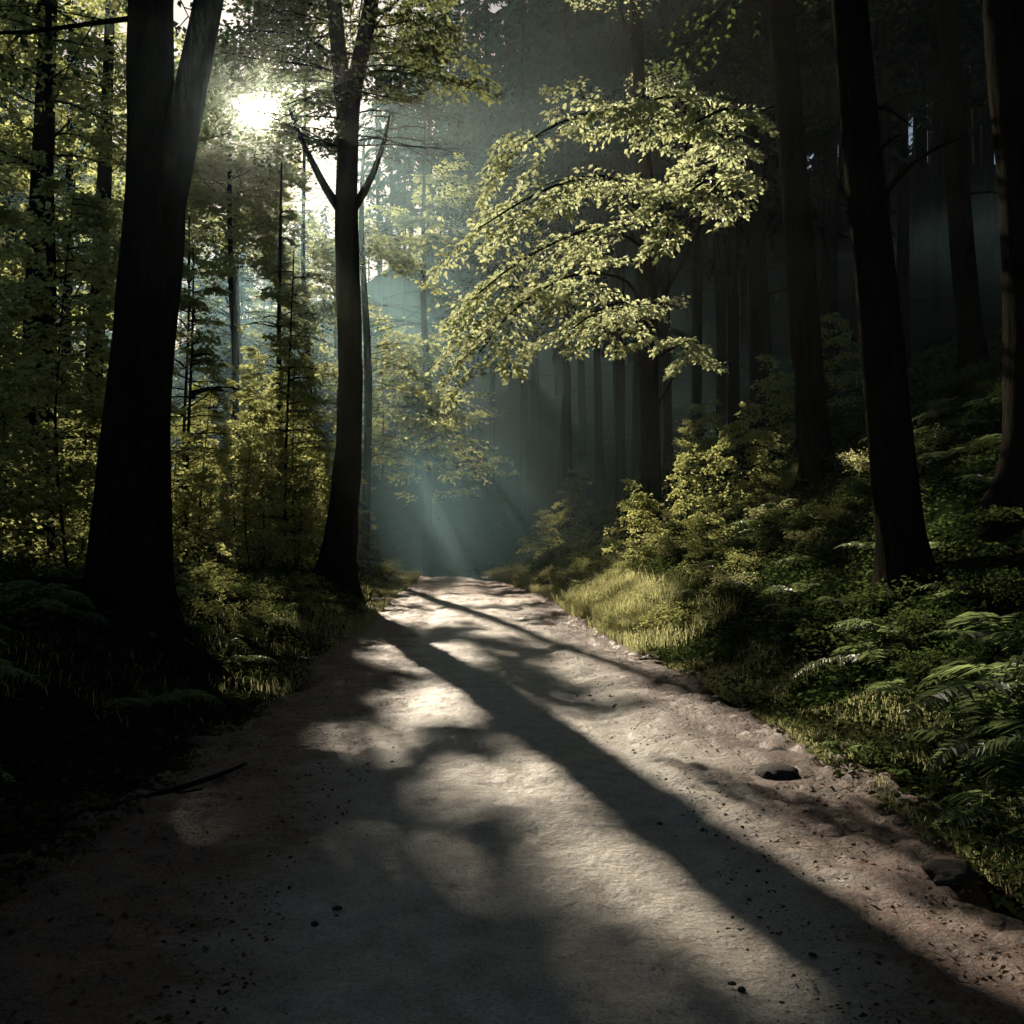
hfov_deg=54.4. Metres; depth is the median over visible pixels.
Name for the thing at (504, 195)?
conifer tree
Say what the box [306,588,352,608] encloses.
shrub
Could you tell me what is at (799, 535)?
shrub
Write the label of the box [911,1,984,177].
conifer tree
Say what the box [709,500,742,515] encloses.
shrub
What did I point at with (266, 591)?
shrub
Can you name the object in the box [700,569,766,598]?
shrub
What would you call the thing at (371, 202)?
conifer tree
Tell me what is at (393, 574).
shrub
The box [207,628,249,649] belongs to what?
fern
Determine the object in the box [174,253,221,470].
conifer tree
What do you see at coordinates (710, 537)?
shrub
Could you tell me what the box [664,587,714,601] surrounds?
fern
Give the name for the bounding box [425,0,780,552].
beech tree
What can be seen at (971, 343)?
broadleaf tree
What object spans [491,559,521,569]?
shrub
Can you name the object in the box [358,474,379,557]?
sapling
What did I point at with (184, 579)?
fern
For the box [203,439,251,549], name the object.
sapling
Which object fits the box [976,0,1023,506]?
broadleaf tree
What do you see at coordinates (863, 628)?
fern
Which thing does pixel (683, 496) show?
shrub
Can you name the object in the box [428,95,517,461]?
conifer tree
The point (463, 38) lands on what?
conifer tree
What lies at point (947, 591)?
fern
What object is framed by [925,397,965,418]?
shrub
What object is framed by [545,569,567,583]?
shrub
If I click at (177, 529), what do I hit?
sapling
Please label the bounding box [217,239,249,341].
conifer tree
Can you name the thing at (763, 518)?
shrub
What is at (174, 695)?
fern
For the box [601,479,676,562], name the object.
sapling
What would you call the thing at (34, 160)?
broadleaf tree
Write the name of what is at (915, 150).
conifer tree
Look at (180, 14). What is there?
sky
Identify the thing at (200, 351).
broadleaf tree
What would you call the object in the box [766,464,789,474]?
shrub
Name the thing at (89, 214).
sapling
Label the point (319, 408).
broadleaf tree
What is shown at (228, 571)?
shrub
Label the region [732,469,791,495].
shrub
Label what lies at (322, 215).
conifer tree
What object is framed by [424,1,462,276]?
conifer tree
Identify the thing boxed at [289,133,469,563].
broadleaf tree
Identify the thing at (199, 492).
sapling
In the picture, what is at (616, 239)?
conifer tree
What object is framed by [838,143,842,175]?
conifer tree
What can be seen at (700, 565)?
shrub
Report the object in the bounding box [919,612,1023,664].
fern
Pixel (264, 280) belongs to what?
broadleaf tree
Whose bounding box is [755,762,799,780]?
stone
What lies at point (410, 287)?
conifer tree
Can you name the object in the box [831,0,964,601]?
broadleaf tree
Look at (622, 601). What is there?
grass
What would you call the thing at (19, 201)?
broadleaf tree
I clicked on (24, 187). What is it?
broadleaf tree
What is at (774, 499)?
shrub
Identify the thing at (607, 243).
conifer tree
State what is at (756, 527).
shrub
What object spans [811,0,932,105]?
conifer tree
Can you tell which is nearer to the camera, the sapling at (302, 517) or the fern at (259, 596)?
the fern at (259, 596)
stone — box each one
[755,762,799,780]
[767,746,786,751]
[873,787,899,795]
[920,858,971,886]
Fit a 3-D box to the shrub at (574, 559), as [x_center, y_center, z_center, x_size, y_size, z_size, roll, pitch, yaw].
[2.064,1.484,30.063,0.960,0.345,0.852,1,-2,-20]
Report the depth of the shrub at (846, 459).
16.10 m
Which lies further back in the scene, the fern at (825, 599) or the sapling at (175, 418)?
the sapling at (175, 418)
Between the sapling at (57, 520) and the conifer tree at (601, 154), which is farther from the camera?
the conifer tree at (601, 154)
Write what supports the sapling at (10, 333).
on the ground at (928, 324)
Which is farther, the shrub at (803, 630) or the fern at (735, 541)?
the fern at (735, 541)
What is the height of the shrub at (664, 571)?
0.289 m
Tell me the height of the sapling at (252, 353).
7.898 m
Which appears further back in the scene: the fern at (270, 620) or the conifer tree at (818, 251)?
the conifer tree at (818, 251)
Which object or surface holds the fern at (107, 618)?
on the ground at (928, 324)
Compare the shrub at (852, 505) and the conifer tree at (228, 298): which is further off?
the conifer tree at (228, 298)
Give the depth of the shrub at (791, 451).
22.26 m
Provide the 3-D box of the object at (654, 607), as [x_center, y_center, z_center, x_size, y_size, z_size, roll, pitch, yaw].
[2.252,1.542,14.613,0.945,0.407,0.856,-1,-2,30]
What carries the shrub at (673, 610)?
on the ground at (928, 324)
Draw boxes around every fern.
[0,579,95,613]
[0,658,45,687]
[0,765,14,782]
[18,598,111,626]
[80,608,110,621]
[99,689,225,716]
[175,577,209,596]
[176,587,206,598]
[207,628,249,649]
[231,655,277,664]
[238,593,271,604]
[248,614,299,629]
[262,586,292,590]
[272,602,317,618]
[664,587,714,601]
[682,534,713,546]
[688,544,724,557]
[697,560,737,574]
[712,535,752,549]
[723,581,754,588]
[725,534,766,543]
[729,516,759,528]
[738,527,769,537]
[742,489,775,495]
[754,498,799,511]
[757,582,820,595]
[766,603,808,615]
[777,554,809,566]
[779,522,801,531]
[791,640,913,678]
[805,737,914,762]
[812,595,850,607]
[826,619,935,640]
[831,618,920,642]
[835,541,874,549]
[864,677,943,696]
[900,656,1023,744]
[900,698,1023,802]
[903,662,1023,711]
[912,408,951,425]
[913,426,939,441]
[915,581,990,599]
[916,446,964,461]
[916,448,935,464]
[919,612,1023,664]
[919,790,1023,853]
[926,396,958,403]
[929,541,958,548]
[932,422,970,436]
[955,474,992,486]
[956,703,1023,722]
[957,719,1023,762]
[963,397,1002,407]
[979,434,1001,440]
[987,652,1023,687]
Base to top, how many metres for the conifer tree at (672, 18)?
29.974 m
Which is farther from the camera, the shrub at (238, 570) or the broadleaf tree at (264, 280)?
the broadleaf tree at (264, 280)
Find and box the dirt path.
[0,576,1023,1023]
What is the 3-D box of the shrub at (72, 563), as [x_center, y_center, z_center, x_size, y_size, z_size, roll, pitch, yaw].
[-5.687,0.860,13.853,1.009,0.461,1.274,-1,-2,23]
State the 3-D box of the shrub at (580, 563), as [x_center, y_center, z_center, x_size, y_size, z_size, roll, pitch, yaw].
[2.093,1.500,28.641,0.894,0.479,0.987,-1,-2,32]
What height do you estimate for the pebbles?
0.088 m
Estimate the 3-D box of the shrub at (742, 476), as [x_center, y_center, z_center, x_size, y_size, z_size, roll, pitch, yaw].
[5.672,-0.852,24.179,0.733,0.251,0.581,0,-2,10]
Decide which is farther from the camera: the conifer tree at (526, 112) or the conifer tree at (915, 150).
the conifer tree at (526, 112)
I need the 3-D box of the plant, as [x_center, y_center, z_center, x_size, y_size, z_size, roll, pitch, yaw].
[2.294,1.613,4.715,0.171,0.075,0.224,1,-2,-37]
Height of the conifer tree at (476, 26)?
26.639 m
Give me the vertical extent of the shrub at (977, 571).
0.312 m
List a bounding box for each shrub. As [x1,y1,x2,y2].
[0,580,83,617]
[0,590,71,609]
[6,580,84,602]
[60,558,83,571]
[174,557,237,596]
[174,563,216,582]
[175,561,225,583]
[180,595,243,621]
[186,622,223,637]
[209,563,252,585]
[213,564,238,571]
[213,581,264,602]
[213,582,247,594]
[214,574,259,583]
[223,578,266,600]
[223,618,272,641]
[235,564,273,573]
[237,597,294,628]
[240,580,282,601]
[246,578,276,586]
[254,578,298,585]
[258,600,299,625]
[260,574,310,598]
[265,576,309,596]
[270,592,309,606]
[280,588,317,610]
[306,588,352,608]
[367,561,398,573]
[371,558,402,569]
[375,568,403,580]
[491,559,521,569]
[504,562,532,573]
[507,581,534,587]
[511,568,539,580]
[520,540,549,553]
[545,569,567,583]
[547,580,575,594]
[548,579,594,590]
[552,568,581,578]
[553,575,585,587]
[559,573,577,579]
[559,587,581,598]
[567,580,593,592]
[568,556,583,563]
[568,557,590,568]
[570,570,595,579]
[573,570,594,582]
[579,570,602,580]
[580,549,609,559]
[580,563,599,570]
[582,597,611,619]
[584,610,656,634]
[587,556,620,569]
[590,544,610,556]
[595,554,617,561]
[604,560,639,576]
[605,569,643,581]
[609,539,626,549]
[610,559,631,568]
[621,543,659,564]
[623,554,680,573]
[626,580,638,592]
[633,598,707,631]
[636,550,661,564]
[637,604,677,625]
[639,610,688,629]
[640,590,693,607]
[642,528,678,540]
[649,535,694,556]
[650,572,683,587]
[651,565,686,578]
[655,552,679,562]
[657,539,687,556]
[661,492,673,503]
[661,532,702,547]
[662,463,682,470]
[662,511,682,524]
[667,564,720,591]
[669,491,697,502]
[669,545,694,554]
[672,598,715,617]
[682,509,726,532]
[687,578,762,600]
[688,549,707,558]
[690,531,723,544]
[691,558,729,578]
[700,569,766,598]
[706,507,742,519]
[707,544,737,554]
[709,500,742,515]
[711,548,757,566]
[712,533,763,547]
[715,547,770,572]
[715,571,757,589]
[717,478,736,483]
[724,485,789,511]
[727,497,749,514]
[729,493,771,511]
[731,473,752,479]
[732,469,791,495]
[733,488,769,497]
[741,506,793,524]
[742,606,843,646]
[743,476,781,493]
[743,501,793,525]
[747,468,774,476]
[748,445,769,455]
[749,519,785,532]
[758,478,788,491]
[758,539,779,551]
[762,505,795,516]
[765,493,788,503]
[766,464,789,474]
[770,468,796,490]
[778,514,815,528]
[781,449,797,455]
[782,603,862,627]
[783,526,828,545]
[785,475,807,489]
[795,541,827,550]
[804,493,869,521]
[809,452,861,466]
[823,452,861,468]
[833,581,915,612]
[836,448,868,473]
[842,447,869,477]
[842,479,871,495]
[842,498,871,511]
[852,423,954,462]
[865,605,958,634]
[886,640,956,673]
[910,394,936,418]
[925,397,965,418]
[943,563,1023,601]
[951,502,1023,526]
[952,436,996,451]
[970,563,1023,607]
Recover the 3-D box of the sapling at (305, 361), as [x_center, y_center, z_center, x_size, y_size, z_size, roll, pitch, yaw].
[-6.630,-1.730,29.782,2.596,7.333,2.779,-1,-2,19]
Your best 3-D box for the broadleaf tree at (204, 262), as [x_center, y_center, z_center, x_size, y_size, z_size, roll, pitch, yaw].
[-8.543,-2.942,26.001,3.753,9.667,3.780,0,-2,0]
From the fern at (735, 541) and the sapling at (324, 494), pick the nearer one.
the fern at (735, 541)
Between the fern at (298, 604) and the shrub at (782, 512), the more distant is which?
the shrub at (782, 512)
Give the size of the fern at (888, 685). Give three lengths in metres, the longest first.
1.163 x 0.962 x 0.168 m
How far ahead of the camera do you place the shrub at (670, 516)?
25.97 m
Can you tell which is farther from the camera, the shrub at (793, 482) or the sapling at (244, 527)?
the sapling at (244, 527)
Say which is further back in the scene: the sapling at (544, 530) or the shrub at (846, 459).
the sapling at (544, 530)
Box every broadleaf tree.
[0,0,84,521]
[0,0,185,560]
[0,0,200,557]
[0,0,202,537]
[0,0,281,717]
[0,5,90,434]
[0,29,79,443]
[16,0,202,550]
[55,104,125,413]
[59,322,85,452]
[73,32,248,445]
[106,333,187,447]
[117,55,325,549]
[171,217,243,566]
[171,248,255,572]
[174,0,507,597]
[174,29,327,402]
[175,34,326,535]
[176,271,231,507]
[177,212,222,377]
[220,332,284,512]
[224,50,396,556]
[232,163,312,560]
[232,250,337,570]
[243,288,286,472]
[248,277,285,387]
[248,306,294,436]
[251,276,289,435]
[272,330,319,432]
[282,99,412,420]
[283,295,327,427]
[283,319,328,458]
[285,240,306,335]
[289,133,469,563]
[290,406,326,553]
[294,333,333,479]
[299,262,333,373]
[361,116,518,576]
[362,336,414,493]
[373,326,415,455]
[639,0,835,498]
[685,0,841,433]
[822,0,997,374]
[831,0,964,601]
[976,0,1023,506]
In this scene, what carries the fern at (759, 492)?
on the ground at (928, 324)
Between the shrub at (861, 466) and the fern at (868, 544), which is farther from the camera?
the shrub at (861, 466)
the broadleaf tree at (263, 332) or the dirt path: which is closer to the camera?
the dirt path
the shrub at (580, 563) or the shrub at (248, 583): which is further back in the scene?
the shrub at (580, 563)
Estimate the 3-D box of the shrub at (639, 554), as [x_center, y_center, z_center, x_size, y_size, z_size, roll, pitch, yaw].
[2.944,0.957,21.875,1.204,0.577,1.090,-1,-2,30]
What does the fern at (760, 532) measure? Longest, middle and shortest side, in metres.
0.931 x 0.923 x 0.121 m
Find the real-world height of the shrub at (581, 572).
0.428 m
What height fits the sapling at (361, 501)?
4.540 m
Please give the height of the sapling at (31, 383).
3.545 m
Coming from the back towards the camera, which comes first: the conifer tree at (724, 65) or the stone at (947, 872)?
the conifer tree at (724, 65)
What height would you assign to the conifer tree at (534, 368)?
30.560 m
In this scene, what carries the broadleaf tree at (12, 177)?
on the ground at (928, 324)
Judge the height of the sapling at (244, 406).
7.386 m
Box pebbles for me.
[5,600,1015,1023]
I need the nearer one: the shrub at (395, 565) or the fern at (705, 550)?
the fern at (705, 550)
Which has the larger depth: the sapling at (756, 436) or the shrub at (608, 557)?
the shrub at (608, 557)
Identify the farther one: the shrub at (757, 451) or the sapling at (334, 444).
the sapling at (334, 444)
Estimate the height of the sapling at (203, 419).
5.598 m
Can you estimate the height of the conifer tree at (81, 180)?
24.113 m
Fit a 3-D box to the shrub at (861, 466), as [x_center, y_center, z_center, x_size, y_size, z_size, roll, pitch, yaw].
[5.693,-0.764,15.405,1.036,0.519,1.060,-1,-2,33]
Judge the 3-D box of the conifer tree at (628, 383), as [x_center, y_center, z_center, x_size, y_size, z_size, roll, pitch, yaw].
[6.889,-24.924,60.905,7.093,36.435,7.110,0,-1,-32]
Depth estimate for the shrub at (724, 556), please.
15.88 m
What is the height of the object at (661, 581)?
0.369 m
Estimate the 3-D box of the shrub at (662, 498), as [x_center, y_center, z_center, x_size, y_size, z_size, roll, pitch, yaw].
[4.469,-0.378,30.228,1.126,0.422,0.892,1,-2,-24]
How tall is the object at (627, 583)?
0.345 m
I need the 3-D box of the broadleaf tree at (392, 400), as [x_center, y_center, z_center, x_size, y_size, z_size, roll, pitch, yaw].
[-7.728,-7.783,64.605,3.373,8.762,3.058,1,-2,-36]
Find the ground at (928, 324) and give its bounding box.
[0,164,1023,921]
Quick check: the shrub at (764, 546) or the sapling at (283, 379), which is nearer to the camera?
the shrub at (764, 546)
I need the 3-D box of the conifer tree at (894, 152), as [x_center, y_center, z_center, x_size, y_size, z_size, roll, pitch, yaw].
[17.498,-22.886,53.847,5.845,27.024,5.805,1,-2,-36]
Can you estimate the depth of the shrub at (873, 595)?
9.64 m
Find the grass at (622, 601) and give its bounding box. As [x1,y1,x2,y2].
[0,563,1023,902]
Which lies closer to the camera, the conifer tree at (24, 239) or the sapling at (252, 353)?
the conifer tree at (24, 239)
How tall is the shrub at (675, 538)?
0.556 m
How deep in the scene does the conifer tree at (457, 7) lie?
90.51 m
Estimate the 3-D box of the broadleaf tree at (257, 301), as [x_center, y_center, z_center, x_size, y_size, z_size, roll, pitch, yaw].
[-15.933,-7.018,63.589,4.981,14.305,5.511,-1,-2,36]
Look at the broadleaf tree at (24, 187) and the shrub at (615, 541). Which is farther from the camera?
the shrub at (615, 541)
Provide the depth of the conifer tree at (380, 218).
92.64 m
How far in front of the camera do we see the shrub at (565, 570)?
28.11 m
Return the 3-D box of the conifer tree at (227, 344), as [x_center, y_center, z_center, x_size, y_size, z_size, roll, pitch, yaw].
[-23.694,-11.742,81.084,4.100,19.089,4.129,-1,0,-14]
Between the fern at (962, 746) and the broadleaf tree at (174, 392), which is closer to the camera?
the fern at (962, 746)
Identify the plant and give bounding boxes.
[972,843,1020,862]
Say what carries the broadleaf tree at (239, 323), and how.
on the ground at (928, 324)
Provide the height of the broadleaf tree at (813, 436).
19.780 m
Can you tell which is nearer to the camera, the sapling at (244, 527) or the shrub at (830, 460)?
the shrub at (830, 460)
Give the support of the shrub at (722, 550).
on the ground at (928, 324)
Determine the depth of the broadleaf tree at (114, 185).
40.03 m
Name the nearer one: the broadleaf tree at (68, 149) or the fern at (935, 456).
the fern at (935, 456)
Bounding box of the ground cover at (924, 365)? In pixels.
[0,321,1023,907]
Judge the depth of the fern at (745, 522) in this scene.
17.85 m
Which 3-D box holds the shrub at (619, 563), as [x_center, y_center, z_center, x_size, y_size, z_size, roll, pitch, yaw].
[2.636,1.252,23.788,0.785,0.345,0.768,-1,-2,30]
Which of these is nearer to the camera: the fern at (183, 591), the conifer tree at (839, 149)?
the fern at (183, 591)
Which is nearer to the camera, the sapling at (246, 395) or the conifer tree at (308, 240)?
the sapling at (246, 395)
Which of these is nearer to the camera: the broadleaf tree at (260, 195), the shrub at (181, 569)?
the shrub at (181, 569)
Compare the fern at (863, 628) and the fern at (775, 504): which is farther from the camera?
the fern at (775, 504)
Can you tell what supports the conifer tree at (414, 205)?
on the ground at (928, 324)
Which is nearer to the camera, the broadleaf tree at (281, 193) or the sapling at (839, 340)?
the sapling at (839, 340)
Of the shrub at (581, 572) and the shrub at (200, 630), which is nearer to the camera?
the shrub at (200, 630)
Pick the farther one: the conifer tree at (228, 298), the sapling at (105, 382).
the conifer tree at (228, 298)
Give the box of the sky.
[21,0,994,349]
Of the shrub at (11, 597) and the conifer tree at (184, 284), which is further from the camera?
the conifer tree at (184, 284)
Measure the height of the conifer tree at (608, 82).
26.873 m
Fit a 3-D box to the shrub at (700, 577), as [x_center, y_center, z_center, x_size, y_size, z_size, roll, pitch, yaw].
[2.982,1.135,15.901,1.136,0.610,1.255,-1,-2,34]
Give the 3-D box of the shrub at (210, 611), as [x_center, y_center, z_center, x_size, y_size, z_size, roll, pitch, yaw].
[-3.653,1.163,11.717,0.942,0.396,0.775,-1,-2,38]
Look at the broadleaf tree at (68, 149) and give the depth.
31.07 m
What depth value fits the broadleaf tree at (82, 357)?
42.97 m
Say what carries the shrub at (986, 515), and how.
on the ground at (928, 324)
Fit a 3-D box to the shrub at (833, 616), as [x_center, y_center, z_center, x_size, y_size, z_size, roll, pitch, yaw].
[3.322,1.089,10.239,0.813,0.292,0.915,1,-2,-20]
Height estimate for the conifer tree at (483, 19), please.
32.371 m
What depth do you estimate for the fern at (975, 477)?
10.94 m
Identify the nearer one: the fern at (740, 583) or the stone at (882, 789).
the stone at (882, 789)
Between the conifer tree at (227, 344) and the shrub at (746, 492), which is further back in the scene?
the conifer tree at (227, 344)
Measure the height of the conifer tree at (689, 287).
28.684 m
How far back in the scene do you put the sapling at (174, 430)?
19.60 m
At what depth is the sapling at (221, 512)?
27.90 m
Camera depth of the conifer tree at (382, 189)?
129.99 m
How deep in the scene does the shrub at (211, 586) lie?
12.92 m
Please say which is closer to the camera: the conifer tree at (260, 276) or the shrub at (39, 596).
the shrub at (39, 596)
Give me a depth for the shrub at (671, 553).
20.28 m
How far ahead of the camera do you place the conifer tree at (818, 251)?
48.58 m
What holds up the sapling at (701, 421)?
on the ground at (928, 324)
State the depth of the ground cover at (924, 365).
9.81 m
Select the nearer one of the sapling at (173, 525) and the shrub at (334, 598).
the sapling at (173, 525)
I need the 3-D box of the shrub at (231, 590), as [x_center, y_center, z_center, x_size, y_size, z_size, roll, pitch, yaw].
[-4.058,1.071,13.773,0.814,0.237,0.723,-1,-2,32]
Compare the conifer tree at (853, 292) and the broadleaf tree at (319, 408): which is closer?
the conifer tree at (853, 292)
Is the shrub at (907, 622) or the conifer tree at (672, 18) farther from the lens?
the conifer tree at (672, 18)
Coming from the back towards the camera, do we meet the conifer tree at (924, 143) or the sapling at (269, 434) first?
the conifer tree at (924, 143)
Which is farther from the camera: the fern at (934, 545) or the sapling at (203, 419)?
the sapling at (203, 419)
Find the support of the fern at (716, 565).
on the ground at (928, 324)
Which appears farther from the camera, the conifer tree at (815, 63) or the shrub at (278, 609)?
the conifer tree at (815, 63)
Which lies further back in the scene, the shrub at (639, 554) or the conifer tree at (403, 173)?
the conifer tree at (403, 173)
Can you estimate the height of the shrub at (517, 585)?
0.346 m
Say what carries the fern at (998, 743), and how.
on the ground at (928, 324)
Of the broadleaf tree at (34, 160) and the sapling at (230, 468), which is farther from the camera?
the sapling at (230, 468)
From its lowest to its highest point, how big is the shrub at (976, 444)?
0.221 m
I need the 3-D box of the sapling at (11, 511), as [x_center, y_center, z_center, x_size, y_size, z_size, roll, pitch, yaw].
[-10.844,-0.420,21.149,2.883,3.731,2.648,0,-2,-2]
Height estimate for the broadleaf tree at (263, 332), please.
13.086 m
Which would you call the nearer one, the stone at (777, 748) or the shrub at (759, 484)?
the stone at (777, 748)
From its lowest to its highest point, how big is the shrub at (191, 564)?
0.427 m
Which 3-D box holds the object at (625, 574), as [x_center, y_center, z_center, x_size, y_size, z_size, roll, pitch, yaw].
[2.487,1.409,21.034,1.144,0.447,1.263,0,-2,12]
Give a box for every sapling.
[0,172,122,567]
[0,198,53,548]
[0,305,88,565]
[0,306,58,508]
[0,325,87,563]
[0,377,43,523]
[0,418,90,555]
[0,438,29,555]
[0,441,59,551]
[0,490,25,541]
[1,492,89,550]
[2,371,171,570]
[29,373,101,556]
[41,416,95,556]
[66,356,108,474]
[68,327,188,527]
[68,491,175,560]
[77,431,234,573]
[171,362,240,564]
[171,379,227,548]
[171,413,205,557]
[171,472,191,562]
[172,485,207,559]
[175,446,248,567]
[183,403,302,573]
[190,410,284,566]
[198,443,229,545]
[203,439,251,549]
[214,382,257,534]
[220,427,291,564]
[224,374,303,568]
[225,482,312,568]
[226,343,316,561]
[227,347,285,549]
[227,489,277,554]
[228,346,298,552]
[234,461,319,570]
[242,338,335,570]
[255,499,312,566]
[260,449,314,563]
[264,446,328,572]
[270,362,332,568]
[287,434,333,567]
[297,500,327,558]
[303,481,367,568]
[305,443,335,552]
[324,453,372,558]
[356,519,376,562]
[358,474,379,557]
[516,501,567,558]
[556,468,593,526]
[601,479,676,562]
[640,437,719,534]
[662,399,738,499]
[675,496,739,575]
[686,400,789,525]
[732,354,796,462]
[787,312,863,416]
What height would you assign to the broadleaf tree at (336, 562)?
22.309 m
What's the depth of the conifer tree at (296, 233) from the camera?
132.65 m
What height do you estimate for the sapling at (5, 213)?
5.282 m
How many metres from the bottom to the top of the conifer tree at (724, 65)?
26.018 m
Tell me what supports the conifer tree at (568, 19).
on the ground at (928, 324)
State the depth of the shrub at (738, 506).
19.72 m
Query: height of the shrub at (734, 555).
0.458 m
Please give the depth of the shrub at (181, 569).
13.11 m
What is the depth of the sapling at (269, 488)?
30.14 m
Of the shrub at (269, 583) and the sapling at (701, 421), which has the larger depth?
the sapling at (701, 421)
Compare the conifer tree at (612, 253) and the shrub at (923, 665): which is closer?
the shrub at (923, 665)
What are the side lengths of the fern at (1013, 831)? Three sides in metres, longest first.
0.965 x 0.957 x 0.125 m
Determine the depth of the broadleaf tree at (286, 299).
29.13 m
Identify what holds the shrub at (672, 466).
on the ground at (928, 324)
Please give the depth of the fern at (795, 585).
11.96 m
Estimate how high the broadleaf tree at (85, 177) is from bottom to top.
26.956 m
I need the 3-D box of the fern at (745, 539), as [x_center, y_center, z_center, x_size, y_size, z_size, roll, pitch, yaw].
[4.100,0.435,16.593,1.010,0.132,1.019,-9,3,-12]
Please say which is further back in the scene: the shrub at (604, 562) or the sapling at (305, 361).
the sapling at (305, 361)
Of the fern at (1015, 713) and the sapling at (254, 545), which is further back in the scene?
the sapling at (254, 545)
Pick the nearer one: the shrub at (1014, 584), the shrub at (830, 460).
the shrub at (1014, 584)
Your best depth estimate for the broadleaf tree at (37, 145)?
20.03 m
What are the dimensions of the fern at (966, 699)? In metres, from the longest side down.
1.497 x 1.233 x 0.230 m
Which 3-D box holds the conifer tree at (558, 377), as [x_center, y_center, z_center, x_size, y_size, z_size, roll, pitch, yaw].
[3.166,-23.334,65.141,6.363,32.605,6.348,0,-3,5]
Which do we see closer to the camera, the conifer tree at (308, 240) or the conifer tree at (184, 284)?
the conifer tree at (184, 284)
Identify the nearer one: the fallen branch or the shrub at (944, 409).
the fallen branch
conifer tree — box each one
[0,0,75,331]
[0,3,55,244]
[0,93,28,297]
[2,0,87,86]
[20,98,108,409]
[54,1,99,295]
[55,19,121,411]
[73,109,117,360]
[173,263,223,490]
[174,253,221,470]
[178,208,194,398]
[184,246,230,426]
[200,252,232,448]
[210,250,252,453]
[214,264,258,429]
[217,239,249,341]
[239,229,260,319]
[251,212,269,307]
[289,210,306,268]
[297,209,317,283]
[315,206,333,299]
[358,20,406,317]
[358,46,420,325]
[364,192,376,281]
[373,29,432,329]
[373,187,388,269]
[382,1,419,291]
[387,3,434,293]
[389,25,462,379]
[395,161,417,246]
[398,0,456,331]
[398,1,450,293]
[417,57,511,429]
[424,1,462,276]
[426,0,484,246]
[426,2,521,377]
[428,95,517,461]
[436,3,479,285]
[440,71,530,494]
[447,0,519,352]
[448,0,502,193]
[460,0,545,392]
[462,0,576,520]
[485,0,564,438]
[490,0,520,298]
[496,1,531,273]
[496,51,552,259]
[498,0,629,532]
[500,0,564,366]
[500,32,611,530]
[514,8,588,395]
[519,1,542,268]
[529,0,618,463]
[533,0,661,506]
[551,60,606,308]
[554,0,695,503]
[555,0,688,471]
[571,0,697,480]
[572,5,652,392]
[572,10,679,423]
[581,0,725,459]
[589,12,611,342]
[596,0,741,463]
[616,0,776,449]
[632,0,850,439]
[656,4,775,437]
[660,0,676,266]
[661,7,692,326]
[666,5,746,334]
[669,25,785,423]
[687,0,828,429]
[700,4,824,354]
[722,21,774,389]
[727,3,796,303]
[736,0,923,397]
[750,0,989,313]
[765,0,840,339]
[765,0,878,328]
[798,53,896,329]
[802,0,892,405]
[805,0,918,367]
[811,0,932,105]
[838,21,892,303]
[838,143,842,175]
[874,9,970,257]
[875,0,983,310]
[875,18,923,213]
[890,20,930,176]
[890,29,919,182]
[891,29,959,163]
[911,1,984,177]
[913,101,925,163]
[925,98,930,163]
[925,104,927,163]
[963,0,994,280]
[970,67,972,163]
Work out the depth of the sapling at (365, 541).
39.15 m
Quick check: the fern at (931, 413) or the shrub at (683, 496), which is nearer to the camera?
the fern at (931, 413)
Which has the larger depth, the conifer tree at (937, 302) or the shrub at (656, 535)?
the conifer tree at (937, 302)
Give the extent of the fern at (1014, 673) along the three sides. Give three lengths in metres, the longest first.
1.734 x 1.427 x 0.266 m
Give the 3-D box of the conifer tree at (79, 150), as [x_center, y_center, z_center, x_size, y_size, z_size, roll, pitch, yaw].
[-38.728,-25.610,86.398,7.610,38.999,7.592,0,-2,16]
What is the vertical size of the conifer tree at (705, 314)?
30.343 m
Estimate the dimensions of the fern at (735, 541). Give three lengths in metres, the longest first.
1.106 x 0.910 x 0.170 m
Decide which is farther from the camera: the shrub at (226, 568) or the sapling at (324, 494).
the sapling at (324, 494)
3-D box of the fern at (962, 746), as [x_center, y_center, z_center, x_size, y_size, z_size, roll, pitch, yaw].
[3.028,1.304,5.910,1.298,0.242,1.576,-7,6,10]
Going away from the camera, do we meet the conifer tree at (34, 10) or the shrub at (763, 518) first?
the shrub at (763, 518)
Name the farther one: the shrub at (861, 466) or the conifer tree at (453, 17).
the conifer tree at (453, 17)
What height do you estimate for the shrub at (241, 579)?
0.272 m
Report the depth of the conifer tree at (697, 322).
43.38 m
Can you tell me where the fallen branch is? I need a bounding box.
[73,762,246,817]
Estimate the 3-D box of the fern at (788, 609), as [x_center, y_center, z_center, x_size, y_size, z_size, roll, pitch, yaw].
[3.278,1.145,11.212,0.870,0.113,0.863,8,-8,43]
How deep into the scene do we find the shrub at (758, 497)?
19.00 m
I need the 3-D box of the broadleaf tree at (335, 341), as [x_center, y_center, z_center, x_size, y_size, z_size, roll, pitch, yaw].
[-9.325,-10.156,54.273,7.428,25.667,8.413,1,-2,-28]
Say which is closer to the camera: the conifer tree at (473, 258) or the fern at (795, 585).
the fern at (795, 585)
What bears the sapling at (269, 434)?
on the ground at (928, 324)
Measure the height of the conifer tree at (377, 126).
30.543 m
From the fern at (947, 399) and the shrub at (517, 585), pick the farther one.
the shrub at (517, 585)
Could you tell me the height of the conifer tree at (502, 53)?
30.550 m

